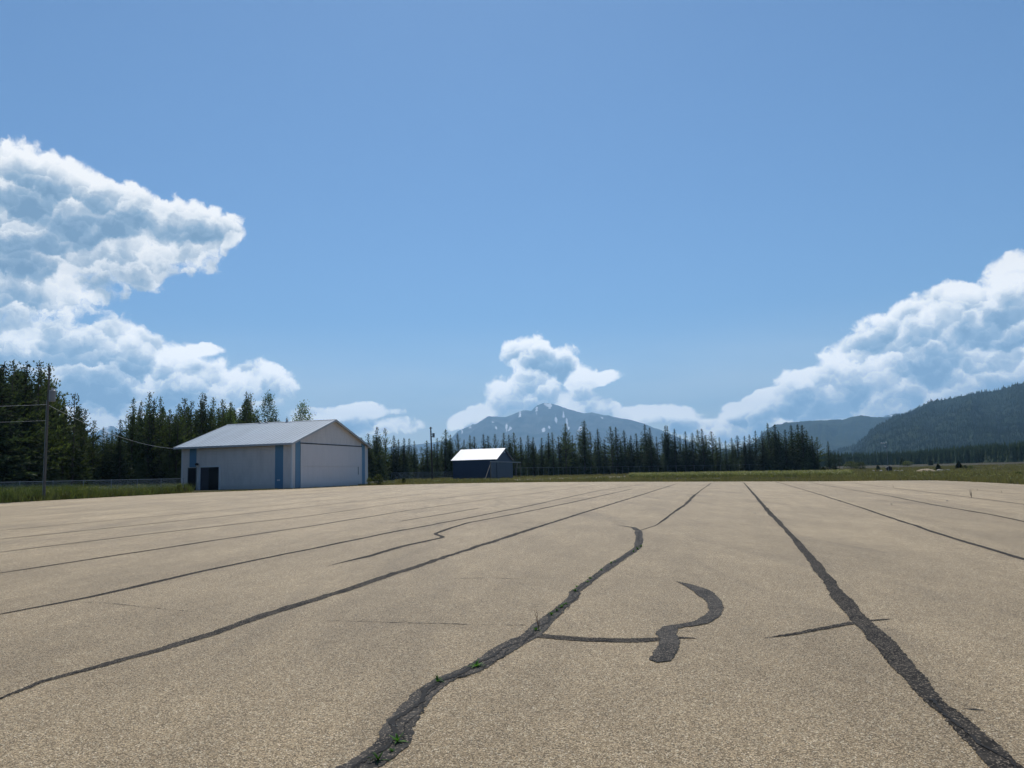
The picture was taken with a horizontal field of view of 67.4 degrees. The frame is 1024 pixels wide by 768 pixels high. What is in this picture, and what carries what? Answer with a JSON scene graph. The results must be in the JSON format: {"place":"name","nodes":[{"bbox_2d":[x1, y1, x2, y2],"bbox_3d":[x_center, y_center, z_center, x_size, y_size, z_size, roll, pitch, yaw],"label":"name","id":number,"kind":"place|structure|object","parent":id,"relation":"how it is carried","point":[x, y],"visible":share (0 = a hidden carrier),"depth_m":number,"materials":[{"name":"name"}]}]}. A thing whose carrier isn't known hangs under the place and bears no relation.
{"place":"outdoors","nodes":[
{"label":"outdoors","id":0,"kind":"place"},
{"bbox_2d":[88,426,125,452],"bbox_3d":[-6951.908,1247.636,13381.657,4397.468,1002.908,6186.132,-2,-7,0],"label":"snowy ridge","id":1,"kind":"structure","parent":0,"point":[108,429],"depth_m":12988.07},
{"bbox_2d":[0,480,1023,767],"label":"apron","id":2,"kind":"object","parent":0,"point":[792,624],"visible":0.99,"depth_m":7.93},
{"bbox_2d":[0,0,1023,448],"label":"sky","id":3,"kind":"structure","parent":0,"point":[728,219],"materials":[{"name":"blue"}]},
{"bbox_2d":[378,403,730,465],"bbox_3d":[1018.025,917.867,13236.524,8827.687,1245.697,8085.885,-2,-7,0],"label":"mountain","id":4,"kind":"structure","parent":0,"point":[537,423],"depth_m":12334.96,"materials":[{"name":"stone"}]},
{"bbox_2d":[175,462,1023,493],"bbox_3d":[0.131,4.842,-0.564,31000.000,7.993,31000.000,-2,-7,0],"label":"ground","id":5,"kind":"structure","parent":0,"point":[923,465],"depth_m":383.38,"materials":[{"name":"plant"}]},
{"bbox_2d":[0,360,33,488],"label":"spruce tree","id":6,"kind":"object","parent":5,"relation":"on","point":[2,403],"visible":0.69,"depth_m":76.42,"materials":[{"name":"green plant"}]},
{"bbox_2d":[0,369,38,487],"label":"spruce tree","id":7,"kind":"object","parent":5,"relation":"on","point":[13,449],"visible":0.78,"depth_m":75.79,"materials":[{"name":"green plant"}]},
{"bbox_2d":[0,359,43,475],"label":"pine tree","id":8,"kind":"object","parent":5,"relation":"on","point":[13,368],"visible":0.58,"depth_m":78.70,"materials":[{"name":"green plant"}]},
{"bbox_2d":[5,361,56,486],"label":"spruce tree","id":9,"kind":"object","parent":5,"relation":"on","point":[23,427],"visible":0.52,"depth_m":80.59,"materials":[{"name":"green plant"}]},
{"bbox_2d":[19,377,46,486],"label":"spruce tree","id":10,"kind":"object","parent":5,"relation":"on","point":[36,468],"visible":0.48,"depth_m":80.76,"materials":[{"name":"green plant"}]},
{"bbox_2d":[0,360,69,483],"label":"pine tree","id":11,"kind":"object","parent":5,"relation":"on","point":[51,440],"visible":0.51,"depth_m":83.00,"materials":[{"name":"green plant"}]},
{"bbox_2d":[42,365,55,497],"bbox_3d":[-35.597,3.907,59.163,0.702,10.816,0.464,-6,-8,35],"label":"utility pole","id":12,"kind":"object","parent":5,"relation":"on","point":[51,395],"visible":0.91,"depth_m":59.20,"materials":[{"name":"grey wood"}]},
{"bbox_2d":[27,363,75,467],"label":"pine tree","id":13,"kind":"object","parent":5,"relation":"on","point":[59,447],"visible":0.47,"depth_m":85.70,"materials":[{"name":"green plant"}]},
{"bbox_2d":[40,390,75,481],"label":"pine tree","id":14,"kind":"object","parent":5,"relation":"on","point":[61,455],"visible":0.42,"depth_m":88.56,"materials":[{"name":"green plant"}]},
{"bbox_2d":[48,402,76,481],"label":"spruce tree","id":15,"kind":"object","parent":5,"relation":"on","point":[64,435],"visible":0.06,"depth_m":93.16,"materials":[{"name":"green plant"}]},
{"bbox_2d":[48,397,78,482],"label":"pine tree","id":16,"kind":"object","parent":5,"relation":"on","point":[63,454],"visible":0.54,"depth_m":89.00,"materials":[{"name":"green plant"}]},
{"bbox_2d":[47,393,97,484],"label":"pine tree","id":17,"kind":"object","parent":5,"relation":"on","point":[73,463],"visible":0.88,"depth_m":89.43,"materials":[{"name":"green plant"}]},
{"bbox_2d":[65,409,100,483],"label":"pine tree","id":18,"kind":"object","parent":5,"relation":"on","point":[84,432],"visible":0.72,"depth_m":92.34,"materials":[{"name":"green plant"}]},
{"bbox_2d":[80,434,101,486],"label":"spruce tree","id":19,"kind":"object","parent":5,"relation":"on","point":[92,465],"visible":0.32,"depth_m":96.18,"materials":[{"name":"green plant"}]},
{"bbox_2d":[0,478,183,489],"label":"chain link fence","id":20,"kind":"object","parent":5,"relation":"on","point":[100,482],"visible":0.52,"depth_m":73.78,"materials":[{"name":"metal"}]},
{"bbox_2d":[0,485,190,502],"bbox_3d":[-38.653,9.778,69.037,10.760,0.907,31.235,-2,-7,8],"label":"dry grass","id":21,"kind":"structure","parent":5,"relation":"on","point":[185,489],"depth_m":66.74,"materials":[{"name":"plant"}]},
{"bbox_2d":[85,420,105,484],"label":"pine tree","id":22,"kind":"object","parent":5,"relation":"on","point":[97,458],"visible":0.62,"depth_m":96.39,"materials":[{"name":"green plant"}]},
{"bbox_2d":[0,482,195,502],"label":"tall grass","id":23,"kind":"structure","parent":5,"relation":"on","point":[53,489],"depth_m":63.47,"materials":[{"name":"green plant"}]},
{"bbox_2d":[97,426,116,484],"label":"spruce tree","id":24,"kind":"object","parent":5,"relation":"on","point":[104,459],"visible":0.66,"depth_m":97.28,"materials":[{"name":"green plant"}]},
{"bbox_2d":[101,431,118,486],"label":"spruce tree","id":25,"kind":"object","parent":5,"relation":"on","point":[110,445],"visible":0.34,"depth_m":98.34,"materials":[{"name":"green plant"}]},
{"bbox_2d":[100,420,134,486],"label":"spruce tree","id":26,"kind":"object","parent":5,"relation":"on","point":[119,457],"visible":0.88,"depth_m":97.49,"materials":[{"name":"green plant"}]},
{"bbox_2d":[115,397,146,485],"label":"spruce tree","id":27,"kind":"object","parent":5,"relation":"on","point":[132,429],"visible":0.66,"depth_m":101.81,"materials":[{"name":"green plant"}]},
{"bbox_2d":[127,401,157,484],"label":"spruce tree","id":28,"kind":"object","parent":5,"relation":"on","point":[144,452],"visible":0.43,"depth_m":104.52,"materials":[{"name":"green plant"}]},
{"bbox_2d":[132,392,168,483],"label":"pine tree","id":29,"kind":"object","parent":5,"relation":"on","point":[159,447],"visible":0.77,"depth_m":104.99,"materials":[{"name":"green plant"}]},
{"bbox_2d":[142,399,166,485],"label":"spruce tree","id":30,"kind":"object","parent":5,"relation":"on","point":[154,430],"visible":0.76,"depth_m":105.42,"materials":[{"name":"green plant"}]},
{"bbox_2d":[144,396,173,471],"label":"pine tree","id":31,"kind":"object","parent":5,"relation":"on","point":[160,422],"visible":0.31,"depth_m":109.35,"materials":[{"name":"green plant"}]},
{"bbox_2d":[155,410,184,481],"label":"pine tree","id":32,"kind":"object","parent":5,"relation":"on","point":[172,436],"visible":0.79,"depth_m":108.75,"materials":[{"name":"green plant"}]},
{"bbox_2d":[162,404,193,484],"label":"pine tree","id":33,"kind":"object","parent":5,"relation":"on","point":[182,434],"visible":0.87,"depth_m":109.08,"materials":[{"name":"green plant"}]},
{"bbox_2d":[165,398,197,465],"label":"pine tree","id":34,"kind":"object","parent":5,"relation":"on","point":[184,416],"visible":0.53,"depth_m":112.55,"materials":[{"name":"green plant"}]},
{"bbox_2d":[181,401,205,451],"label":"pine tree","id":35,"kind":"object","parent":5,"relation":"on","point":[192,420],"visible":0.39,"depth_m":113.87,"materials":[{"name":"green plant"}]},
{"bbox_2d":[188,391,216,435],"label":"pine tree","id":36,"kind":"object","parent":5,"relation":"on","point":[202,405],"visible":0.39,"depth_m":116.45,"materials":[{"name":"green plant"}]},
{"bbox_2d":[194,395,213,434],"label":"spruce tree","id":37,"kind":"object","parent":5,"relation":"on","point":[204,396],"visible":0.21,"depth_m":117.86,"materials":[{"name":"green plant"}]},
{"bbox_2d":[193,397,224,435],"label":"pine tree","id":38,"kind":"object","parent":5,"relation":"on","point":[215,415],"visible":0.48,"depth_m":118.60,"materials":[{"name":"green plant"}]},
{"bbox_2d":[205,399,233,431],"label":"pine tree","id":39,"kind":"object","parent":5,"relation":"on","point":[222,409],"visible":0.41,"depth_m":118.46,"materials":[{"name":"green plant"}]},
{"bbox_2d":[238,391,251,423],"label":"pine tree","id":40,"kind":"object","parent":5,"relation":"on","point":[245,411],"visible":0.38,"depth_m":123.09,"materials":[{"name":"green plant"}]},
{"bbox_2d":[239,393,261,423],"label":"pine tree","id":41,"kind":"object","parent":5,"relation":"on","point":[250,406],"visible":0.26,"depth_m":125.80,"materials":[{"name":"green plant"}]},
{"bbox_2d":[258,390,278,422],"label":"aspen tree","id":42,"kind":"object","parent":5,"relation":"on","point":[269,398],"visible":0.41,"depth_m":131.97,"materials":[{"name":"green plant"}]},
{"bbox_2d":[173,419,371,489],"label":"hangar","id":43,"kind":"structure","parent":5,"relation":"on","point":[301,454],"depth_m":96.25,"materials":[{"name":"white"}]},
{"bbox_2d":[187,467,196,489],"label":"side door","id":44,"kind":"structure","parent":43,"relation":"in","point":[192,472],"depth_m":96.06,"materials":[{"name":"metal"}]},
{"bbox_2d":[199,466,219,489],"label":"sliding door","id":45,"kind":"structure","parent":43,"relation":"in","point":[209,476],"depth_m":95.41,"materials":[{"name":"black metal"}]},
{"bbox_2d":[300,443,361,487],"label":"bifold door","id":46,"kind":"structure","parent":43,"relation":"in","point":[311,454],"depth_m":101.32,"materials":[{"name":"metal"}]},
{"bbox_2d":[292,399,314,420],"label":"aspen tree","id":47,"kind":"object","parent":5,"relation":"on","point":[302,413],"visible":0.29,"depth_m":144.93,"materials":[{"name":"green plant"}]},
{"bbox_2d":[365,434,378,480],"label":"spruce tree","id":48,"kind":"object","parent":5,"relation":"on","point":[371,474],"visible":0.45,"depth_m":173.41,"materials":[{"name":"green plant"}]},
{"bbox_2d":[371,427,392,480],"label":"spruce tree","id":49,"kind":"object","parent":5,"relation":"on","point":[380,450],"visible":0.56,"depth_m":181.16,"materials":[{"name":"green plant"}]},
{"bbox_2d":[380,428,392,477],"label":"pine tree","id":50,"kind":"object","parent":5,"relation":"on","point":[385,446],"visible":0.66,"depth_m":188.98,"materials":[{"name":"green plant"}]},
{"bbox_2d":[387,436,402,479],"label":"spruce tree","id":51,"kind":"object","parent":5,"relation":"on","point":[395,468],"visible":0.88,"depth_m":187.37,"materials":[{"name":"green plant"}]},
{"bbox_2d":[401,439,412,478],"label":"spruce tree","id":52,"kind":"object","parent":5,"relation":"on","point":[404,455],"visible":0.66,"depth_m":194.73,"materials":[{"name":"green plant"}]},
{"bbox_2d":[0,369,820,487],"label":"forest","id":53,"kind":"object","parent":5,"relation":"on","point":[166,474],"visible":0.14,"depth_m":123.92,"materials":[{"name":"plant"}]},
{"bbox_2d":[405,439,418,477],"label":"spruce tree","id":54,"kind":"object","parent":5,"relation":"on","point":[411,459],"visible":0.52,"depth_m":199.43,"materials":[{"name":"green plant"}]},
{"bbox_2d":[411,441,421,478],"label":"spruce tree","id":55,"kind":"object","parent":5,"relation":"on","point":[414,451],"visible":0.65,"depth_m":201.72,"materials":[{"name":"green plant"}]},
{"bbox_2d":[418,441,439,478],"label":"spruce tree","id":56,"kind":"object","parent":5,"relation":"on","point":[427,459],"visible":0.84,"depth_m":201.58,"materials":[{"name":"green plant"}]},
{"bbox_2d":[433,439,442,477],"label":"spruce tree","id":57,"kind":"object","parent":5,"relation":"on","point":[437,461],"visible":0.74,"depth_m":205.27,"materials":[{"name":"green plant"}]},
{"bbox_2d":[438,430,455,477],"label":"spruce tree","id":58,"kind":"object","parent":5,"relation":"on","point":[446,465],"visible":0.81,"depth_m":216.06,"materials":[{"name":"green plant"}]},
{"bbox_2d":[451,448,520,479],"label":"shed","id":59,"kind":"structure","parent":5,"relation":"on","point":[483,463],"depth_m":169.31,"materials":[{"name":"blue"}]},
{"bbox_2d":[1,469,1023,494],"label":"flower heads","id":60,"kind":"object","parent":5,"relation":"on","point":[830,471],"visible":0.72,"depth_m":129.70,"materials":[{"name":"plant"}]},
{"bbox_2d":[506,433,523,475],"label":"pine tree","id":61,"kind":"object","parent":5,"relation":"on","point":[514,451],"visible":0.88,"depth_m":233.01,"materials":[{"name":"green plant"}]},
{"bbox_2d":[513,437,529,475],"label":"spruce tree","id":62,"kind":"object","parent":5,"relation":"on","point":[522,458],"visible":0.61,"depth_m":239.59,"materials":[{"name":"green plant"}]},
{"bbox_2d":[527,438,540,475],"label":"spruce tree","id":63,"kind":"object","parent":5,"relation":"on","point":[534,465],"visible":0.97,"depth_m":235.67,"materials":[{"name":"green plant"}]},
{"bbox_2d":[536,438,549,475],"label":"spruce tree","id":64,"kind":"object","parent":5,"relation":"on","point":[542,459],"visible":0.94,"depth_m":237.89,"materials":[{"name":"green plant"}]},
{"bbox_2d":[544,433,552,475],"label":"spruce tree","id":65,"kind":"object","parent":5,"relation":"on","point":[549,453],"visible":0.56,"depth_m":246.22,"materials":[{"name":"green plant"}]},
{"bbox_2d":[548,433,561,475],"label":"spruce tree","id":66,"kind":"object","parent":5,"relation":"on","point":[553,463],"visible":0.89,"depth_m":241.63,"materials":[{"name":"green plant"}]},
{"bbox_2d":[554,438,566,474],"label":"spruce tree","id":67,"kind":"object","parent":5,"relation":"on","point":[561,462],"visible":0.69,"depth_m":246.13,"materials":[{"name":"green plant"}]},
{"bbox_2d":[554,423,576,473],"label":"pine tree","id":68,"kind":"object","parent":5,"relation":"on","point":[572,449],"visible":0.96,"depth_m":249.78,"materials":[{"name":"green plant"}]},
{"bbox_2d":[567,435,580,474],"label":"spruce tree","id":69,"kind":"object","parent":5,"relation":"on","point":[571,470],"visible":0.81,"depth_m":252.51,"materials":[{"name":"green plant"}]},
{"bbox_2d":[565,421,598,474],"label":"spruce tree","id":70,"kind":"object","parent":5,"relation":"on","point":[586,460],"visible":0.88,"depth_m":256.99,"materials":[{"name":"green plant"}]},
{"bbox_2d":[583,432,598,472],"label":"pine tree","id":71,"kind":"object","parent":5,"relation":"on","point":[595,456],"visible":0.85,"depth_m":258.03,"materials":[{"name":"green plant"}]},
{"bbox_2d":[593,430,605,473],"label":"spruce tree","id":72,"kind":"object","parent":5,"relation":"on","point":[599,465],"visible":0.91,"depth_m":260.50,"materials":[{"name":"green plant"}]},
{"bbox_2d":[599,439,612,474],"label":"spruce tree","id":73,"kind":"object","parent":5,"relation":"on","point":[606,461],"visible":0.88,"depth_m":263.62,"materials":[{"name":"green plant"}]},
{"bbox_2d":[601,427,619,473],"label":"pine tree","id":74,"kind":"object","parent":5,"relation":"on","point":[612,448],"visible":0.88,"depth_m":272.81,"materials":[{"name":"green plant"}]},
{"bbox_2d":[609,427,630,473],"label":"spruce tree","id":75,"kind":"object","parent":5,"relation":"on","point":[619,461],"visible":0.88,"depth_m":275.17,"materials":[{"name":"green plant"}]},
{"bbox_2d":[621,430,634,472],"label":"spruce tree","id":76,"kind":"object","parent":5,"relation":"on","point":[629,469],"visible":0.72,"depth_m":278.56,"materials":[{"name":"green plant"}]},
{"bbox_2d":[628,435,643,472],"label":"spruce tree","id":77,"kind":"object","parent":5,"relation":"on","point":[640,457],"visible":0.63,"depth_m":285.47,"materials":[{"name":"green plant"}]},
{"bbox_2d":[638,424,652,472],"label":"spruce tree","id":78,"kind":"object","parent":5,"relation":"on","point":[643,444],"visible":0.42,"depth_m":287.04,"materials":[{"name":"green plant"}]},
{"bbox_2d":[640,428,660,472],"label":"spruce tree","id":79,"kind":"object","parent":5,"relation":"on","point":[650,465],"visible":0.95,"depth_m":278.02,"materials":[{"name":"green plant"}]},
{"bbox_2d":[661,426,673,471],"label":"spruce tree","id":80,"kind":"object","parent":5,"relation":"on","point":[669,448],"visible":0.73,"depth_m":282.86,"materials":[{"name":"green plant"}]},
{"bbox_2d":[659,427,675,471],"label":"spruce tree","id":81,"kind":"object","parent":5,"relation":"on","point":[662,450],"visible":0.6,"depth_m":284.33,"materials":[{"name":"green plant"}]},
{"bbox_2d":[668,429,684,471],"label":"spruce tree","id":82,"kind":"object","parent":5,"relation":"on","point":[674,466],"visible":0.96,"depth_m":278.16,"materials":[{"name":"green plant"}]},
{"bbox_2d":[681,432,691,471],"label":"spruce tree","id":83,"kind":"object","parent":5,"relation":"on","point":[685,452],"visible":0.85,"depth_m":280.30,"materials":[{"name":"green plant"}]},
{"bbox_2d":[682,433,701,471],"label":"spruce tree","id":84,"kind":"object","parent":5,"relation":"on","point":[693,461],"visible":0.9,"depth_m":278.28,"materials":[{"name":"green plant"}]},
{"bbox_2d":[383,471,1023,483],"bbox_3d":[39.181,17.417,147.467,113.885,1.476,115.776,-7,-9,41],"label":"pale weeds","id":85,"kind":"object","parent":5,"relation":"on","point":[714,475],"visible":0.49,"depth_m":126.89,"materials":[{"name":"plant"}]},
{"bbox_2d":[694,429,715,471],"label":"spruce tree","id":86,"kind":"object","parent":5,"relation":"on","point":[706,467],"visible":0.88,"depth_m":281.14,"materials":[{"name":"green plant"}]},
{"bbox_2d":[702,432,720,469],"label":"pine tree","id":87,"kind":"object","parent":5,"relation":"on","point":[711,447],"visible":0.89,"depth_m":284.45,"materials":[{"name":"green plant"}]},
{"bbox_2d":[720,440,734,471],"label":"spruce tree","id":88,"kind":"object","parent":5,"relation":"on","point":[726,465],"visible":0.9,"depth_m":279.25,"materials":[{"name":"green plant"}]},
{"bbox_2d":[727,438,738,471],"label":"spruce tree","id":89,"kind":"object","parent":5,"relation":"on","point":[732,450],"visible":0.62,"depth_m":281.76,"materials":[{"name":"green plant"}]},
{"bbox_2d":[736,436,753,470],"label":"spruce tree","id":90,"kind":"object","parent":5,"relation":"on","point":[745,463],"visible":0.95,"depth_m":269.18,"materials":[{"name":"green plant"}]},
{"bbox_2d":[748,431,761,470],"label":"spruce tree","id":91,"kind":"object","parent":5,"relation":"on","point":[755,445],"visible":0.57,"depth_m":270.31,"materials":[{"name":"green plant"}]},
{"bbox_2d":[755,431,769,470],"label":"spruce tree","id":92,"kind":"object","parent":5,"relation":"on","point":[762,466],"visible":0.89,"depth_m":262.10,"materials":[{"name":"green plant"}]},
{"bbox_2d":[760,423,775,470],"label":"spruce tree","id":93,"kind":"object","parent":5,"relation":"on","point":[768,442],"visible":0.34,"depth_m":266.02,"materials":[{"name":"green plant"}]},
{"bbox_2d":[762,424,785,470],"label":"spruce tree","id":94,"kind":"object","parent":5,"relation":"on","point":[775,435],"visible":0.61,"depth_m":259.84,"materials":[{"name":"green plant"}]},
{"bbox_2d":[769,432,790,469],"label":"spruce tree","id":95,"kind":"object","parent":5,"relation":"on","point":[778,453],"visible":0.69,"depth_m":257.43,"materials":[{"name":"green plant"}]},
{"bbox_2d":[774,430,797,470],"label":"spruce tree","id":96,"kind":"object","parent":5,"relation":"on","point":[786,452],"visible":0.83,"depth_m":254.05,"materials":[{"name":"green plant"}]},
{"bbox_2d":[788,426,799,463],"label":"spruce tree","id":97,"kind":"object","parent":5,"relation":"on","point":[791,436],"visible":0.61,"depth_m":257.17,"materials":[{"name":"green plant"}]},
{"bbox_2d":[789,424,804,468],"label":"spruce tree","id":98,"kind":"object","parent":5,"relation":"on","point":[795,437],"visible":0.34,"depth_m":255.71,"materials":[{"name":"green plant"}]},
{"bbox_2d":[785,426,819,470],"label":"spruce tree","id":99,"kind":"object","parent":5,"relation":"on","point":[802,447],"visible":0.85,"depth_m":249.52,"materials":[{"name":"green plant"}]},
{"bbox_2d":[809,436,820,469],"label":"spruce tree","id":100,"kind":"object","parent":5,"relation":"on","point":[813,456],"visible":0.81,"depth_m":250.51,"materials":[{"name":"green plant"}]},
{"bbox_2d":[824,442,833,469],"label":"spruce tree","id":101,"kind":"object","parent":5,"relation":"on","point":[828,464],"visible":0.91,"depth_m":243.81,"materials":[{"name":"green plant"}]},
{"bbox_2d":[816,440,1023,466],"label":"forest","id":102,"kind":"object","parent":5,"relation":"on","point":[994,452],"visible":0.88,"depth_m":618.47,"materials":[{"name":"plant"}]},
{"bbox_2d":[713,415,891,458],"bbox_3d":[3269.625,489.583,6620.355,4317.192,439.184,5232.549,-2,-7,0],"label":"hill","id":103,"kind":"structure","parent":0,"point":[837,434],"depth_m":6037.29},
{"bbox_2d":[818,382,1023,455],"bbox_3d":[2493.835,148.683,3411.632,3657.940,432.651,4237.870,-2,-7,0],"label":"hill","id":104,"kind":"structure","parent":0,"point":[939,403],"depth_m":2630.47,"materials":[{"name":"plant"}]},
{"bbox_2d":[829,382,1023,455],"bbox_3d":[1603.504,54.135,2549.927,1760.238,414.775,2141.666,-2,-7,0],"label":"hillside forest","id":105,"kind":"object","parent":104,"relation":"on","point":[992,429],"visible":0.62,"depth_m":2419.52,"materials":[{"name":"plant"}]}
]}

